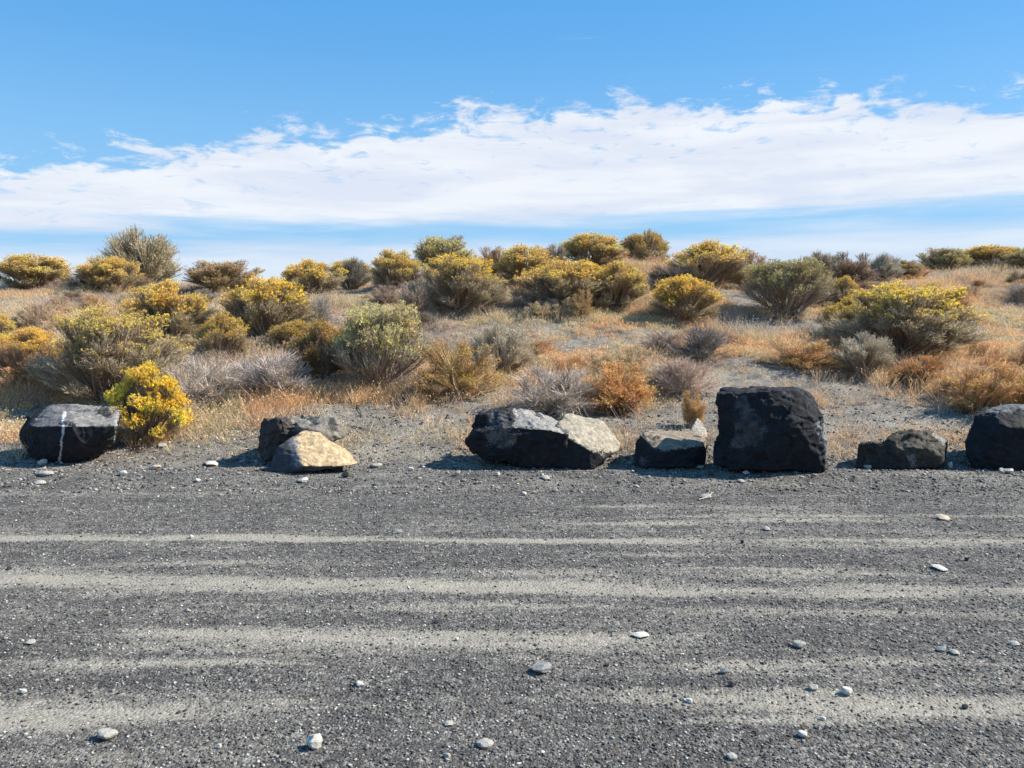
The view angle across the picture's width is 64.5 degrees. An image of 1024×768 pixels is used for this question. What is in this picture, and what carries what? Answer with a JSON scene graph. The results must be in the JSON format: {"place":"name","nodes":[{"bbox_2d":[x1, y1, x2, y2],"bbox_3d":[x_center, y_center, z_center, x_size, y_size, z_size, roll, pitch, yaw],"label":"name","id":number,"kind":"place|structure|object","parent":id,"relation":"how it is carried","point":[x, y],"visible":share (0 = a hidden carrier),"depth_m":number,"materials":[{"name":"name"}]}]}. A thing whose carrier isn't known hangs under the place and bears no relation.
{"place":"outdoors","nodes":[
{"label":"outdoors","id":0,"kind":"place"},
{"bbox_2d":[0,269,1023,767],"bbox_3d":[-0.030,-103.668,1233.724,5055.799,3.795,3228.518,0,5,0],"label":"ground","id":1,"kind":"structure","parent":0,"point":[252,633],"depth_m":4.55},
{"bbox_2d":[0,313,15,336],"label":"rabbitbrush","id":2,"kind":"object","parent":1,"relation":"on","point":[5,328],"visible":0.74,"depth_m":14.99,"materials":[{"name":"yellow plant"}]},
{"bbox_2d":[0,355,58,392],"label":"dry clump","id":3,"kind":"object","parent":1,"relation":"on","point":[8,370],"visible":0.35,"depth_m":11.05,"materials":[{"name":"brown plant"}]},
{"bbox_2d":[0,326,63,375],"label":"rabbitbrush","id":4,"kind":"object","parent":1,"relation":"on","point":[28,341],"visible":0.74,"depth_m":11.32,"materials":[{"name":"yellow plant"}]},
{"bbox_2d":[12,301,58,327],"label":"dry clump","id":5,"kind":"object","parent":1,"relation":"on","point":[35,310],"visible":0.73,"depth_m":16.21,"materials":[{"name":"beige plant"}]},
{"bbox_2d":[0,252,73,288],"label":"rabbitbrush","id":6,"kind":"object","parent":1,"relation":"on","point":[28,271],"visible":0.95,"depth_m":26.43,"materials":[{"name":"yellow plant"}]},
{"bbox_2d":[41,278,72,289],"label":"dry weed","id":7,"kind":"object","parent":1,"relation":"on","point":[58,283],"visible":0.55,"depth_m":26.28,"materials":[{"name":"beige plant"}]},
{"bbox_2d":[40,295,76,311],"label":"dry clump","id":8,"kind":"object","parent":1,"relation":"on","point":[56,300],"visible":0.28,"depth_m":18.88,"materials":[{"name":"beige plant"}]},
{"bbox_2d":[19,404,120,462],"bbox_3d":[-4.789,0.563,8.803,1.251,0.649,0.733,0,5,0],"label":"boulder","id":9,"kind":"object","parent":1,"relation":"on","point":[67,433],"visible":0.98,"depth_m":8.59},
{"bbox_2d":[60,290,85,300],"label":"dry weed","id":10,"kind":"object","parent":1,"relation":"on","point":[69,294],"visible":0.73,"depth_m":22.94,"materials":[{"name":"beige plant"}]},
{"bbox_2d":[63,303,82,314],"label":"dry clump","id":11,"kind":"object","parent":1,"relation":"on","point":[65,308],"visible":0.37,"depth_m":18.09,"materials":[{"name":"beige plant"}]},
{"bbox_2d":[61,274,90,289],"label":"dry weed","id":12,"kind":"object","parent":1,"relation":"on","point":[71,283],"visible":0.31,"depth_m":24.90,"materials":[{"name":"grey plant"}]},
{"bbox_2d":[77,292,115,310],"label":"dry clump","id":13,"kind":"object","parent":1,"relation":"on","point":[90,301],"visible":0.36,"depth_m":18.29,"materials":[{"name":"beige plant"}]},
{"bbox_2d":[97,728,118,739],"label":"stone","id":14,"kind":"object","parent":1,"relation":"on","point":[106,733],"visible":1,"depth_m":3.07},
{"bbox_2d":[20,301,195,405],"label":"rabbitbrush","id":15,"kind":"object","parent":1,"relation":"on","point":[99,346],"visible":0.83,"depth_m":10.53,"materials":[{"name":"green plant"}]},
{"bbox_2d":[72,255,152,294],"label":"rabbitbrush","id":16,"kind":"object","parent":1,"relation":"on","point":[104,273],"visible":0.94,"depth_m":24.39,"materials":[{"name":"yellow plant"}]},
{"bbox_2d":[95,224,186,284],"bbox_3d":[-12.299,-4.173,26.846,2.736,2.280,3.026,-4,6,-37],"label":"sagebrush","id":17,"kind":"object","parent":1,"relation":"on","point":[157,265],"visible":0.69,"depth_m":26.38,"materials":[{"name":"green plant"}]},
{"bbox_2d":[103,360,194,443],"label":"rabbitbrush","id":18,"kind":"object","parent":1,"relation":"on","point":[141,396],"visible":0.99,"depth_m":9.12,"materials":[{"name":"yellow plant"}]},
{"bbox_2d":[116,278,219,338],"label":"rabbitbrush","id":19,"kind":"object","parent":1,"relation":"on","point":[162,298],"visible":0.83,"depth_m":14.09,"materials":[{"name":"yellow plant"}]},
{"bbox_2d":[179,334,198,348],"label":"dry clump","id":20,"kind":"object","parent":1,"relation":"on","point":[191,341],"visible":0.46,"depth_m":13.75,"materials":[{"name":"beige plant"}]},
{"bbox_2d":[185,288,218,303],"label":"dry clump","id":21,"kind":"object","parent":1,"relation":"on","point":[207,291],"visible":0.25,"depth_m":19.34,"materials":[{"name":"beige plant"}]},
{"bbox_2d":[161,355,243,407],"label":"dry weed","id":22,"kind":"object","parent":1,"relation":"on","point":[213,378],"visible":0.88,"depth_m":10.38,"materials":[{"name":"grey plant"}]},
{"bbox_2d":[181,259,265,294],"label":"rabbitbrush","id":23,"kind":"object","parent":1,"relation":"on","point":[216,276],"visible":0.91,"depth_m":24.26,"materials":[{"name":"brown plant"}]},
{"bbox_2d":[191,311,258,359],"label":"rabbitbrush","id":24,"kind":"object","parent":1,"relation":"on","point":[220,330],"visible":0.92,"depth_m":12.86,"materials":[{"name":"yellow plant"}]},
{"bbox_2d":[213,272,322,338],"bbox_3d":[-4.465,-1.415,14.846,1.769,1.299,1.675,2,5,24],"label":"rabbitbrush","id":25,"kind":"object","parent":1,"relation":"on","point":[264,309],"visible":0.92,"depth_m":14.54,"materials":[{"name":"yellow plant"}]},
{"bbox_2d":[222,349,321,402],"bbox_3d":[-3.235,-0.112,10.785,1.309,0.740,1.418,-2,5,-22],"label":"dry weed","id":26,"kind":"object","parent":1,"relation":"on","point":[270,374],"visible":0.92,"depth_m":10.57,"materials":[{"name":"grey plant"}]},
{"bbox_2d":[263,319,312,350],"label":"rabbitbrush","id":27,"kind":"object","parent":1,"relation":"on","point":[285,331],"visible":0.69,"depth_m":13.69,"materials":[{"name":"yellow plant"}]},
{"bbox_2d":[258,414,345,460],"bbox_3d":[-2.305,0.563,8.844,1.030,0.504,0.711,0,5,0],"label":"boulder","id":28,"kind":"object","parent":1,"relation":"on","point":[274,434],"visible":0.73,"depth_m":8.57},
{"bbox_2d":[271,430,356,473],"bbox_3d":[-2.009,0.688,8.273,0.864,0.386,0.663,0,5,0],"label":"boulder","id":29,"kind":"object","parent":1,"relation":"on","point":[304,451],"visible":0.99,"depth_m":8.13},
{"bbox_2d":[306,733,322,749],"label":"stone","id":30,"kind":"object","parent":1,"relation":"on","point":[313,741],"visible":1,"depth_m":3.00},
{"bbox_2d":[280,258,348,296],"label":"rabbitbrush","id":31,"kind":"object","parent":1,"relation":"on","point":[312,273],"visible":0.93,"depth_m":20.45,"materials":[{"name":"yellow plant"}]},
{"bbox_2d":[283,319,355,381],"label":"rabbitbrush","id":32,"kind":"object","parent":1,"relation":"on","point":[311,345],"visible":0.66,"depth_m":11.83,"materials":[{"name":"yellow plant"}]},
{"bbox_2d":[306,293,342,327],"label":"dry weed","id":33,"kind":"object","parent":1,"relation":"on","point":[325,314],"visible":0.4,"depth_m":15.58,"materials":[{"name":"grey plant"}]},
{"bbox_2d":[328,256,372,290],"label":"sagebrush","id":34,"kind":"object","parent":1,"relation":"on","point":[356,275],"visible":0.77,"depth_m":22.86,"materials":[{"name":"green plant"}]},
{"bbox_2d":[326,259,374,279],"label":"rabbitbrush","id":35,"kind":"object","parent":1,"relation":"on","point":[335,264],"visible":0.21,"depth_m":26.49,"materials":[{"name":"yellow plant"}]},
{"bbox_2d":[323,299,437,389],"bbox_3d":[-1.843,-0.516,11.432,1.528,1.380,1.696,2,5,20],"label":"rabbitbrush","id":36,"kind":"object","parent":1,"relation":"on","point":[369,341],"visible":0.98,"depth_m":11.08,"materials":[{"name":"green plant"}]},
{"bbox_2d":[367,284,401,304],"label":"dry clump","id":37,"kind":"object","parent":1,"relation":"on","point":[384,295],"visible":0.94,"depth_m":18.31,"materials":[{"name":"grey plant"}]},
{"bbox_2d":[369,248,420,288],"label":"rabbitbrush","id":38,"kind":"object","parent":1,"relation":"on","point":[403,266],"visible":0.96,"depth_m":21.82,"materials":[{"name":"yellow plant"}]},
{"bbox_2d":[393,282,438,316],"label":"dry weed","id":39,"kind":"object","parent":1,"relation":"on","point":[420,300],"visible":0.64,"depth_m":16.55,"materials":[{"name":"grey plant"}]},
{"bbox_2d":[411,310,438,326],"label":"dry weed","id":40,"kind":"object","parent":1,"relation":"on","point":[424,318],"visible":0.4,"depth_m":16.11,"materials":[{"name":"grey plant"}]},
{"bbox_2d":[407,377,449,403],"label":"dry clump","id":41,"kind":"object","parent":1,"relation":"on","point":[435,389],"visible":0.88,"depth_m":10.78,"materials":[{"name":"brown plant"}]},
{"bbox_2d":[412,235,477,269],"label":"rabbitbrush","id":42,"kind":"object","parent":1,"relation":"on","point":[431,247],"visible":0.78,"depth_m":22.54,"materials":[{"name":"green plant"}]},
{"bbox_2d":[402,251,508,313],"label":"rabbitbrush","id":43,"kind":"object","parent":1,"relation":"on","point":[465,280],"visible":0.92,"depth_m":16.89,"materials":[{"name":"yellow plant"}]},
{"bbox_2d":[411,337,508,399],"bbox_3d":[-0.772,-0.246,11.295,1.549,0.837,1.221,-2,5,-20],"label":"dry clump","id":44,"kind":"object","parent":1,"relation":"on","point":[461,372],"visible":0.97,"depth_m":11.04,"materials":[{"name":"brown plant"}]},
{"bbox_2d":[477,738,493,748],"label":"stone","id":45,"kind":"object","parent":1,"relation":"on","point":[485,743],"visible":1,"depth_m":3.02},
{"bbox_2d":[478,245,506,275],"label":"dry clump","id":46,"kind":"object","parent":1,"relation":"on","point":[493,254],"visible":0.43,"depth_m":21.98,"materials":[{"name":"grey plant"}]},
{"bbox_2d":[0,288,1001,461],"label":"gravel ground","id":47,"kind":"structure","parent":1,"relation":"on","point":[532,411],"depth_m":9.63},
{"bbox_2d":[465,320,539,375],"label":"sagebrush","id":48,"kind":"object","parent":1,"relation":"on","point":[511,348],"visible":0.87,"depth_m":12.39,"materials":[{"name":"grey plant"}]},
{"bbox_2d":[0,256,1023,461],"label":"dry grass","id":49,"kind":"structure","parent":1,"relation":"on","point":[343,386],"depth_m":12.86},
{"bbox_2d":[0,386,1023,495],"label":"edge rubble","id":50,"kind":"object","parent":1,"relation":"on","point":[399,468],"visible":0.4,"depth_m":8.16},
{"bbox_2d":[463,403,567,468],"bbox_3d":[0.060,0.533,8.600,1.154,0.663,0.760,0,5,0],"label":"boulder","id":51,"kind":"object","parent":1,"relation":"on","point":[510,435],"visible":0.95,"depth_m":8.32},
{"bbox_2d":[493,243,552,285],"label":"rabbitbrush","id":52,"kind":"object","parent":1,"relation":"on","point":[514,260],"visible":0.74,"depth_m":19.47,"materials":[{"name":"yellow plant"}]},
{"bbox_2d":[503,289,543,310],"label":"dry clump","id":53,"kind":"object","parent":1,"relation":"on","point":[521,303],"visible":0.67,"depth_m":16.92,"materials":[{"name":"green plant"}]},
{"bbox_2d":[501,337,545,368],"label":"dry clump","id":54,"kind":"object","parent":1,"relation":"on","point":[538,351],"visible":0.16,"depth_m":12.90,"materials":[{"name":"beige plant"}]},
{"bbox_2d":[523,301,554,318],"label":"dry clump","id":55,"kind":"object","parent":1,"relation":"on","point":[538,309],"visible":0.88,"depth_m":16.24,"materials":[{"name":"beige plant"}]},
{"bbox_2d":[531,662,551,672],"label":"stone","id":56,"kind":"object","parent":1,"relation":"on","point":[542,667],"visible":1,"depth_m":3.61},
{"bbox_2d":[529,337,555,353],"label":"dry weed","id":57,"kind":"object","parent":1,"relation":"on","point":[540,343],"visible":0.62,"depth_m":13.92,"materials":[{"name":"beige plant"}]},
{"bbox_2d":[498,358,604,418],"bbox_3d":[0.590,0.030,10.501,1.520,0.744,1.599,-1,5,-11],"label":"dry weed","id":58,"kind":"object","parent":1,"relation":"on","point":[574,390],"visible":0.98,"depth_m":10.24,"materials":[{"name":"grey plant"}]},
{"bbox_2d":[544,241,570,264],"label":"sagebrush","id":59,"kind":"object","parent":1,"relation":"on","point":[561,253],"visible":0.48,"depth_m":21.67,"materials":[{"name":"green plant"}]},
{"bbox_2d":[549,298,578,316],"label":"dry clump","id":60,"kind":"object","parent":1,"relation":"on","point":[566,306],"visible":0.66,"depth_m":16.33,"materials":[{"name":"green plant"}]},
{"bbox_2d":[508,256,621,308],"bbox_3d":[1.224,-2.135,17.373,2.533,1.208,2.399,2,5,26],"label":"rabbitbrush","id":61,"kind":"object","parent":1,"relation":"on","point":[565,280],"visible":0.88,"depth_m":16.85,"materials":[{"name":"yellow plant"}]},
{"bbox_2d":[543,350,593,374],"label":"dry clump","id":62,"kind":"object","parent":1,"relation":"on","point":[575,359],"visible":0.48,"depth_m":12.28,"materials":[{"name":"beige plant"}]},
{"bbox_2d":[568,288,595,319],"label":"dry clump","id":63,"kind":"object","parent":1,"relation":"on","point":[582,306],"visible":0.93,"depth_m":16.21,"materials":[{"name":"beige plant"}]},
{"bbox_2d":[556,414,620,469],"bbox_3d":[0.774,0.601,8.603,0.737,0.516,0.663,1,5,11],"label":"boulder","id":64,"kind":"object","parent":1,"relation":"on","point":[590,444],"visible":0.77,"depth_m":8.44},
{"bbox_2d":[575,394,607,410],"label":"dry weed","id":65,"kind":"object","parent":1,"relation":"on","point":[591,401],"visible":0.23,"depth_m":10.67,"materials":[{"name":"brown plant"}]},
{"bbox_2d":[559,231,627,267],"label":"rabbitbrush","id":66,"kind":"object","parent":1,"relation":"on","point":[605,250],"visible":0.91,"depth_m":22.50,"materials":[{"name":"yellow plant"}]},
{"bbox_2d":[580,350,615,368],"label":"dry clump","id":67,"kind":"object","parent":1,"relation":"on","point":[596,358],"visible":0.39,"depth_m":12.33,"materials":[{"name":"beige plant"}]},
{"bbox_2d":[589,259,649,308],"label":"rabbitbrush","id":68,"kind":"object","parent":1,"relation":"on","point":[631,281],"visible":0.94,"depth_m":16.84,"materials":[{"name":"yellow plant"}]},
{"bbox_2d":[584,358,660,415],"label":"dry clump","id":69,"kind":"object","parent":1,"relation":"on","point":[627,392],"visible":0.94,"depth_m":10.48,"materials":[{"name":"orange plant"}]},
{"bbox_2d":[600,343,655,376],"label":"dry clump","id":70,"kind":"object","parent":1,"relation":"on","point":[638,356],"visible":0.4,"depth_m":11.94,"materials":[{"name":"beige plant"}]},
{"bbox_2d":[618,228,671,262],"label":"rabbitbrush","id":71,"kind":"object","parent":1,"relation":"on","point":[639,246],"visible":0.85,"depth_m":26.33,"materials":[{"name":"green plant"}]},
{"bbox_2d":[637,328,686,352],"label":"dry weed","id":72,"kind":"object","parent":1,"relation":"on","point":[664,336],"visible":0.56,"depth_m":13.28,"materials":[{"name":"grey plant"}]},
{"bbox_2d":[634,429,707,468],"bbox_3d":[1.701,0.673,8.639,0.859,0.359,0.720,0,5,0],"label":"boulder","id":73,"kind":"object","parent":1,"relation":"on","point":[659,448],"visible":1,"depth_m":8.37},
{"bbox_2d":[642,262,701,290],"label":"dry weed","id":74,"kind":"object","parent":1,"relation":"on","point":[668,272],"visible":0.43,"depth_m":19.44,"materials":[{"name":"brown plant"}]},
{"bbox_2d":[645,355,723,398],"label":"dry weed","id":75,"kind":"object","parent":1,"relation":"on","point":[685,374],"visible":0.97,"depth_m":11.08,"materials":[{"name":"grey plant"}]},
{"bbox_2d":[645,273,725,321],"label":"rabbitbrush","id":76,"kind":"object","parent":1,"relation":"on","point":[685,296],"visible":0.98,"depth_m":15.87,"materials":[{"name":"yellow plant"}]},
{"bbox_2d":[680,389,706,427],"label":"dry clump","id":77,"kind":"object","parent":1,"relation":"on","point":[692,411],"visible":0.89,"depth_m":9.78,"materials":[{"name":"brown plant"}]},
{"bbox_2d":[661,323,733,364],"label":"dry weed","id":78,"kind":"object","parent":1,"relation":"on","point":[700,339],"visible":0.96,"depth_m":12.63,"materials":[{"name":"grey plant"}]},
{"bbox_2d":[690,418,706,436],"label":"white rock","id":79,"kind":"object","parent":1,"relation":"on","point":[697,423],"visible":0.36,"depth_m":9.36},
{"bbox_2d":[664,238,755,286],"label":"rabbitbrush","id":80,"kind":"object","parent":1,"relation":"on","point":[724,260],"visible":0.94,"depth_m":19.86,"materials":[{"name":"yellow plant"}]},
{"bbox_2d":[723,332,746,345],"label":"dry clump","id":81,"kind":"object","parent":1,"relation":"on","point":[736,338],"visible":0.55,"depth_m":14.12,"materials":[{"name":"beige plant"}]},
{"bbox_2d":[736,247,769,282],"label":"dry clump","id":82,"kind":"object","parent":1,"relation":"on","point":[751,257],"visible":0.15,"depth_m":20.80,"materials":[{"name":"beige plant"}]},
{"bbox_2d":[710,387,826,471],"bbox_3d":[2.619,0.448,8.201,1.283,0.844,0.793,0,5,0],"label":"boulder","id":83,"kind":"object","parent":1,"relation":"on","point":[777,429],"visible":1,"depth_m":7.90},
{"bbox_2d":[734,255,841,317],"bbox_3d":[5.672,-1.977,16.576,2.214,1.260,1.994,-1,5,-16],"label":"rabbitbrush","id":84,"kind":"object","parent":1,"relation":"on","point":[804,284],"visible":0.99,"depth_m":16.20,"materials":[{"name":"green plant"}]},
{"bbox_2d":[749,337,848,371],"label":"dry clump","id":85,"kind":"object","parent":1,"relation":"on","point":[817,355],"visible":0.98,"depth_m":12.43,"materials":[{"name":"brown plant"}]},
{"bbox_2d":[793,640,805,647],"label":"stone","id":86,"kind":"object","parent":1,"relation":"on","point":[799,644],"visible":1,"depth_m":3.90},
{"bbox_2d":[808,249,840,275],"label":"sagebrush","id":87,"kind":"object","parent":1,"relation":"on","point":[825,258],"visible":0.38,"depth_m":21.58,"materials":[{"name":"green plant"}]},
{"bbox_2d":[826,275,859,303],"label":"rabbitbrush","id":88,"kind":"object","parent":1,"relation":"on","point":[848,285],"visible":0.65,"depth_m":17.66,"materials":[{"name":"yellow plant"}]},
{"bbox_2d":[841,686,852,695],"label":"stone","id":89,"kind":"object","parent":1,"relation":"on","point":[846,690],"visible":1,"depth_m":3.42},
{"bbox_2d":[819,294,881,332],"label":"rabbitbrush","id":90,"kind":"object","parent":1,"relation":"on","point":[839,309],"visible":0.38,"depth_m":14.76,"materials":[{"name":"yellow plant"}]},
{"bbox_2d":[829,251,882,283],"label":"dry clump","id":91,"kind":"object","parent":1,"relation":"on","point":[857,271],"visible":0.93,"depth_m":20.40,"materials":[{"name":"brown plant"}]},
{"bbox_2d":[825,329,895,377],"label":"sagebrush","id":92,"kind":"object","parent":1,"relation":"on","point":[864,349],"visible":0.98,"depth_m":12.06,"materials":[{"name":"grey plant"}]},
{"bbox_2d":[857,279,890,291],"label":"dry weed","id":93,"kind":"object","parent":1,"relation":"on","point":[865,286],"visible":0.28,"depth_m":18.56,"materials":[{"name":"beige plant"}]},
{"bbox_2d":[867,252,906,278],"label":"sagebrush","id":94,"kind":"object","parent":1,"relation":"on","point":[887,265],"visible":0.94,"depth_m":21.30,"materials":[{"name":"grey plant"}]},
{"bbox_2d":[857,429,948,469],"bbox_3d":[4.139,0.670,8.550,1.122,0.418,0.606,0,5,0],"label":"boulder","id":95,"kind":"object","parent":1,"relation":"on","point":[913,449],"visible":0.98,"depth_m":8.34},
{"bbox_2d":[818,280,992,358],"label":"rabbitbrush","id":96,"kind":"object","parent":1,"relation":"on","point":[906,316],"visible":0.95,"depth_m":12.86,"materials":[{"name":"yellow plant"}]},
{"bbox_2d":[896,259,923,276],"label":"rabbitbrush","id":97,"kind":"object","parent":1,"relation":"on","point":[913,268],"visible":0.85,"depth_m":22.32,"materials":[{"name":"yellow plant"}]},
{"bbox_2d":[888,354,948,382],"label":"dry clump","id":98,"kind":"object","parent":1,"relation":"on","point":[930,364],"visible":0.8,"depth_m":11.72,"materials":[{"name":"brown plant"}]},
{"bbox_2d":[915,246,973,272],"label":"rabbitbrush","id":99,"kind":"object","parent":1,"relation":"on","point":[946,258],"visible":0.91,"depth_m":25.23,"materials":[{"name":"green plant"}]},
{"bbox_2d":[938,288,973,308],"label":"dry clump","id":100,"kind":"object","parent":1,"relation":"on","point":[964,302],"visible":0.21,"depth_m":17.18,"materials":[{"name":"yellow plant"}]},
{"bbox_2d":[927,364,998,391],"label":"dry clump","id":101,"kind":"object","parent":1,"relation":"on","point":[946,384],"visible":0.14,"depth_m":11.03,"materials":[{"name":"brown plant"}]},
{"bbox_2d":[958,286,983,296],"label":"dry clump","id":102,"kind":"object","parent":1,"relation":"on","point":[974,289],"visible":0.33,"depth_m":18.64,"materials":[{"name":"beige plant"}]},
{"bbox_2d":[966,278,993,288],"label":"dry weed","id":103,"kind":"object","parent":1,"relation":"on","point":[978,283],"visible":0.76,"depth_m":19.86,"materials":[{"name":"beige plant"}]},
{"bbox_2d":[938,364,1023,414],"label":"dry clump","id":104,"kind":"object","parent":1,"relation":"on","point":[998,392],"visible":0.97,"depth_m":10.24,"materials":[{"name":"orange plant"}]},
{"bbox_2d":[962,342,1016,366],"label":"dry clump","id":105,"kind":"object","parent":1,"relation":"on","point":[981,347],"visible":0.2,"depth_m":12.69,"materials":[{"name":"brown plant"}]},
{"bbox_2d":[962,243,1018,266],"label":"rabbitbrush","id":106,"kind":"object","parent":1,"relation":"on","point":[985,254],"visible":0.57,"depth_m":26.39,"materials":[{"name":"yellow plant"}]},
{"bbox_2d":[971,358,1011,372],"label":"dry clump","id":107,"kind":"object","parent":1,"relation":"on","point":[985,363],"visible":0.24,"depth_m":12.08,"materials":[{"name":"brown plant"}]},
{"bbox_2d":[965,403,1023,469],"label":"boulder","id":108,"kind":"object","parent":1,"relation":"on","point":[995,438],"visible":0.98,"depth_m":8.30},
{"bbox_2d":[999,366,1023,403],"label":"dry clump","id":109,"kind":"object","parent":1,"relation":"on","point":[1020,398],"visible":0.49,"depth_m":10.36,"materials":[{"name":"brown plant"}]},
{"bbox_2d":[1000,281,1023,304],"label":"dry weed","id":110,"kind":"object","parent":1,"relation":"on","point":[1017,289],"visible":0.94,"depth_m":18.20,"materials":[{"name":"grey plant"}]},
{"bbox_2d":[1001,247,1023,269],"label":"rabbitbrush","id":111,"kind":"object","parent":1,"relation":"on","point":[1016,258],"visible":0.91,"depth_m":24.22,"materials":[{"name":"green plant"}]},
{"bbox_2d":[1002,347,1023,370],"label":"dry weed","id":112,"kind":"object","parent":1,"relation":"on","point":[1019,354],"visible":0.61,"depth_m":12.57,"materials":[{"name":"beige plant"}]},
{"bbox_2d":[1005,269,1023,282],"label":"dry weed","id":113,"kind":"object","parent":1,"relation":"on","point":[1015,275],"visible":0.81,"depth_m":21.23,"materials":[{"name":"beige plant"}]},
{"bbox_2d":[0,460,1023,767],"bbox_3d":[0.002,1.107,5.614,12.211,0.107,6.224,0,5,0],"label":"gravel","id":114,"kind":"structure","parent":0,"point":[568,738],"depth_m":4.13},
{"bbox_2d":[0,0,1023,285],"label":"sky","id":115,"kind":"structure","parent":0,"point":[272,135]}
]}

